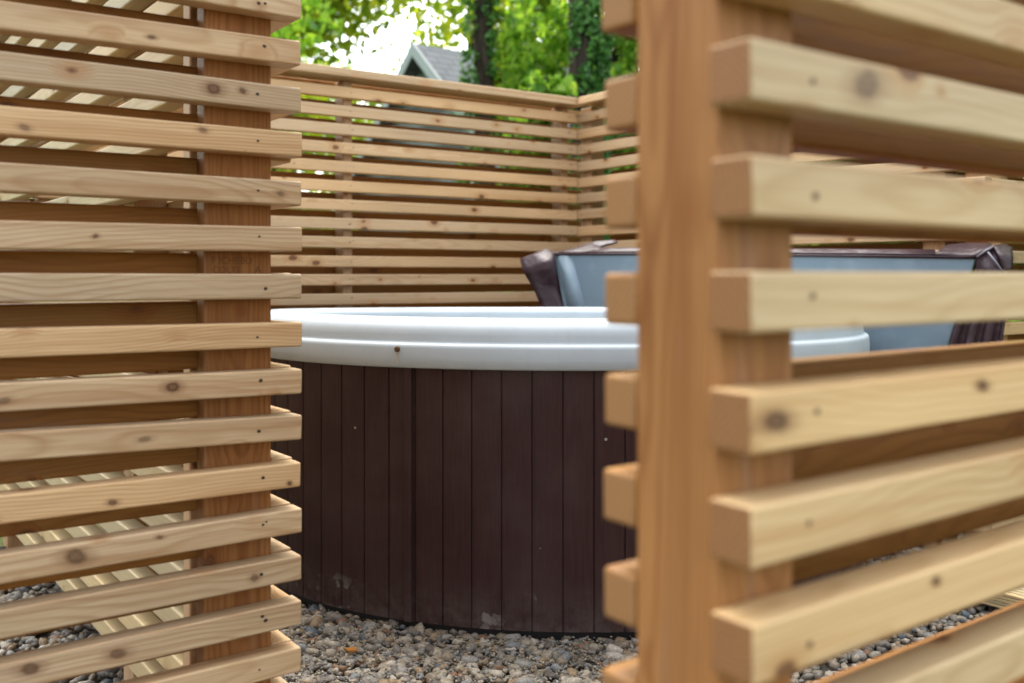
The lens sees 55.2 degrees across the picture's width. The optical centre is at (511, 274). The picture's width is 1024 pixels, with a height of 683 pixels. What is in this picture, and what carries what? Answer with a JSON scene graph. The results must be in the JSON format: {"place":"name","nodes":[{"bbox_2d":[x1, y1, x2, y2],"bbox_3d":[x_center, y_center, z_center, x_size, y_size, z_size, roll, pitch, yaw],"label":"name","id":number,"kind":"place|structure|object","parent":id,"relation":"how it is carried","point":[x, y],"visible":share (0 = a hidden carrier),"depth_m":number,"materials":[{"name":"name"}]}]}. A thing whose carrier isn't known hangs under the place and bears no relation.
{"place":"outdoors","nodes":[
{"label":"outdoors","id":0,"kind":"place"},
{"bbox_2d":[0,524,101,546],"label":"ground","id":1,"kind":"structure","parent":0,"point":[1,541],"depth_m":3.80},
{"bbox_2d":[0,0,291,682],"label":"slatted fence","id":2,"kind":"object","parent":1,"relation":"on","point":[165,614],"visible":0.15,"depth_m":2.17,"materials":[{"name":"brown wood"}]},
{"bbox_2d":[0,0,301,682],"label":"slatted screen","id":3,"kind":"object","parent":1,"relation":"on","point":[223,334],"visible":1,"depth_m":1.63,"materials":[{"name":"brown wood"}]},
{"bbox_2d":[105,0,343,171],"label":"broadleaf tree","id":4,"kind":"object","parent":1,"relation":"on","point":[309,40],"visible":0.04,"depth_m":12.60,"materials":[{"name":"green plant"}]},
{"bbox_2d":[0,62,583,484],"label":"slatted fence","id":5,"kind":"object","parent":1,"relation":"on","point":[341,265],"visible":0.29,"depth_m":4.60,"materials":[{"name":"brown wood"}]},
{"bbox_2d":[298,45,369,209],"bbox_3d":[-6.726,-3.704,28.136,5.477,9.779,6.603,0,0,21],"label":"garden tree","id":6,"kind":"object","parent":1,"relation":"on","point":[338,63],"depth_m":28.80,"materials":[{"name":"green plant"}]},
{"bbox_2d":[271,0,419,247],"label":"maple tree","id":7,"kind":"object","parent":1,"relation":"on","point":[350,30],"visible":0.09,"depth_m":20.39,"materials":[{"name":"green plant"}]},
{"bbox_2d":[330,0,568,172],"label":"maple tree","id":8,"kind":"object","parent":1,"relation":"on","point":[446,32],"visible":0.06,"depth_m":22.81,"materials":[{"name":"green plant"}]},
{"bbox_2d":[352,42,570,291],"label":"house","id":9,"kind":"structure","parent":1,"relation":"on","point":[428,62],"depth_m":16.07,"materials":[{"name":"grey"}]},
{"bbox_2d":[451,0,544,233],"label":"oak tree","id":10,"kind":"object","parent":1,"relation":"on","point":[487,57],"visible":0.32,"depth_m":12.91,"materials":[{"name":"green plant"}]},
{"bbox_2d":[493,0,551,234],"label":"tall shrub","id":11,"kind":"object","parent":1,"relation":"on","point":[502,8],"visible":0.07,"depth_m":14.13,"materials":[{"name":"green plant"}]},
{"bbox_2d":[499,0,569,235],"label":"tall shrub","id":12,"kind":"object","parent":1,"relation":"on","point":[554,45],"visible":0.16,"depth_m":14.06,"materials":[{"name":"green plant"}]},
{"bbox_2d":[497,70,577,217],"bbox_3d":[0.119,-0.419,8.604,0.932,2.783,0.315,0,0,0],"label":"arching shrub","id":13,"kind":"object","parent":1,"relation":"on","point":[556,84],"visible":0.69,"depth_m":8.56,"materials":[{"name":"green plant"}]},
{"bbox_2d":[537,0,629,69],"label":"garden tree","id":14,"kind":"object","parent":1,"relation":"on","point":[562,3],"depth_m":16.33,"materials":[{"name":"green plant"}]},
{"bbox_2d":[565,0,621,239],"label":"ivy tree","id":15,"kind":"object","parent":1,"relation":"on","point":[584,31],"visible":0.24,"depth_m":9.84,"materials":[{"name":"green plant"}]},
{"bbox_2d":[593,14,637,172],"bbox_3d":[1.555,-1.434,12.572,1.679,5.016,1.112,0,0,-30],"label":"tall shrub","id":16,"kind":"object","parent":1,"relation":"on","point":[627,47],"visible":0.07,"depth_m":12.27,"materials":[{"name":"green plant"}]},
{"bbox_2d":[602,44,633,171],"bbox_3d":[1.564,-1.320,12.991,1.633,4.789,1.217,0,0,0],"label":"tall shrub","id":17,"kind":"object","parent":1,"relation":"on","point":[615,56],"depth_m":12.82,"materials":[{"name":"green plant"}]},
{"bbox_2d":[575,91,1000,548],"bbox_3d":[1.030,0.180,4.250,0.218,2.180,2.222,0,0,-36],"label":"slatted fence","id":18,"kind":"object","parent":1,"relation":"on","point":[592,148],"visible":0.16,"depth_m":4.91,"materials":[{"name":"brown wood"}]},
{"bbox_2d":[602,0,1023,682],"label":"slatted screen","id":19,"kind":"object","parent":1,"relation":"on","point":[754,482],"visible":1,"depth_m":0.79,"materials":[{"name":"yellow wood"}]},
{"bbox_2d":[807,159,1023,321],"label":"garden shrub","id":20,"kind":"object","parent":1,"relation":"on","point":[871,243],"depth_m":4.50,"materials":[{"name":"green plant"}]},
{"bbox_2d":[991,176,1023,528],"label":"slatted fence","id":21,"kind":"object","parent":1,"relation":"on","point":[1013,330],"depth_m":3.49,"materials":[{"name":"brown wood"}]},
{"bbox_2d":[297,0,612,191],"label":"sky","id":22,"kind":"structure","parent":0,"point":[379,62],"materials":[{"name":"white"}]},
{"bbox_2d":[0,528,1000,682],"bbox_3d":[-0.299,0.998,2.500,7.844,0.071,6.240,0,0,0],"label":"gravel","id":23,"kind":"structure","parent":0,"point":[386,653],"depth_m":2.56,"materials":[{"name":"grey gravel"}]},
{"bbox_2d":[344,646,357,652],"bbox_3d":[-0.415,0.967,2.528,0.019,0.006,0.038,26,5,40],"label":"wood chip","id":24,"kind":"object","parent":23,"relation":"on","point":[351,649],"visible":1,"depth_m":2.52,"materials":[{"name":"orange wood"}]},
{"bbox_2d":[271,307,869,642],"bbox_3d":[0.145,0.560,3.205,2.113,0.880,1.153,0,0,0],"label":"hot tub","id":25,"kind":"object","parent":23,"relation":"on","point":[455,462],"visible":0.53,"depth_m":2.70,"materials":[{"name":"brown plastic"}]},
{"bbox_2d":[520,239,1013,351],"bbox_3d":[0.869,0.412,3.725,1.859,1.122,0.204,0,0,31],"label":"tub cover","id":26,"kind":"object","parent":25,"relation":"attached to","point":[574,277],"visible":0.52,"depth_m":3.45,"materials":[{"name":"brown plastic"}]},
{"bbox_2d":[983,587,1023,608],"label":"lath stack","id":27,"kind":"object","parent":23,"relation":"on","point":[1009,599],"depth_m":2.81,"materials":[{"name":"brown wood"}]}
]}

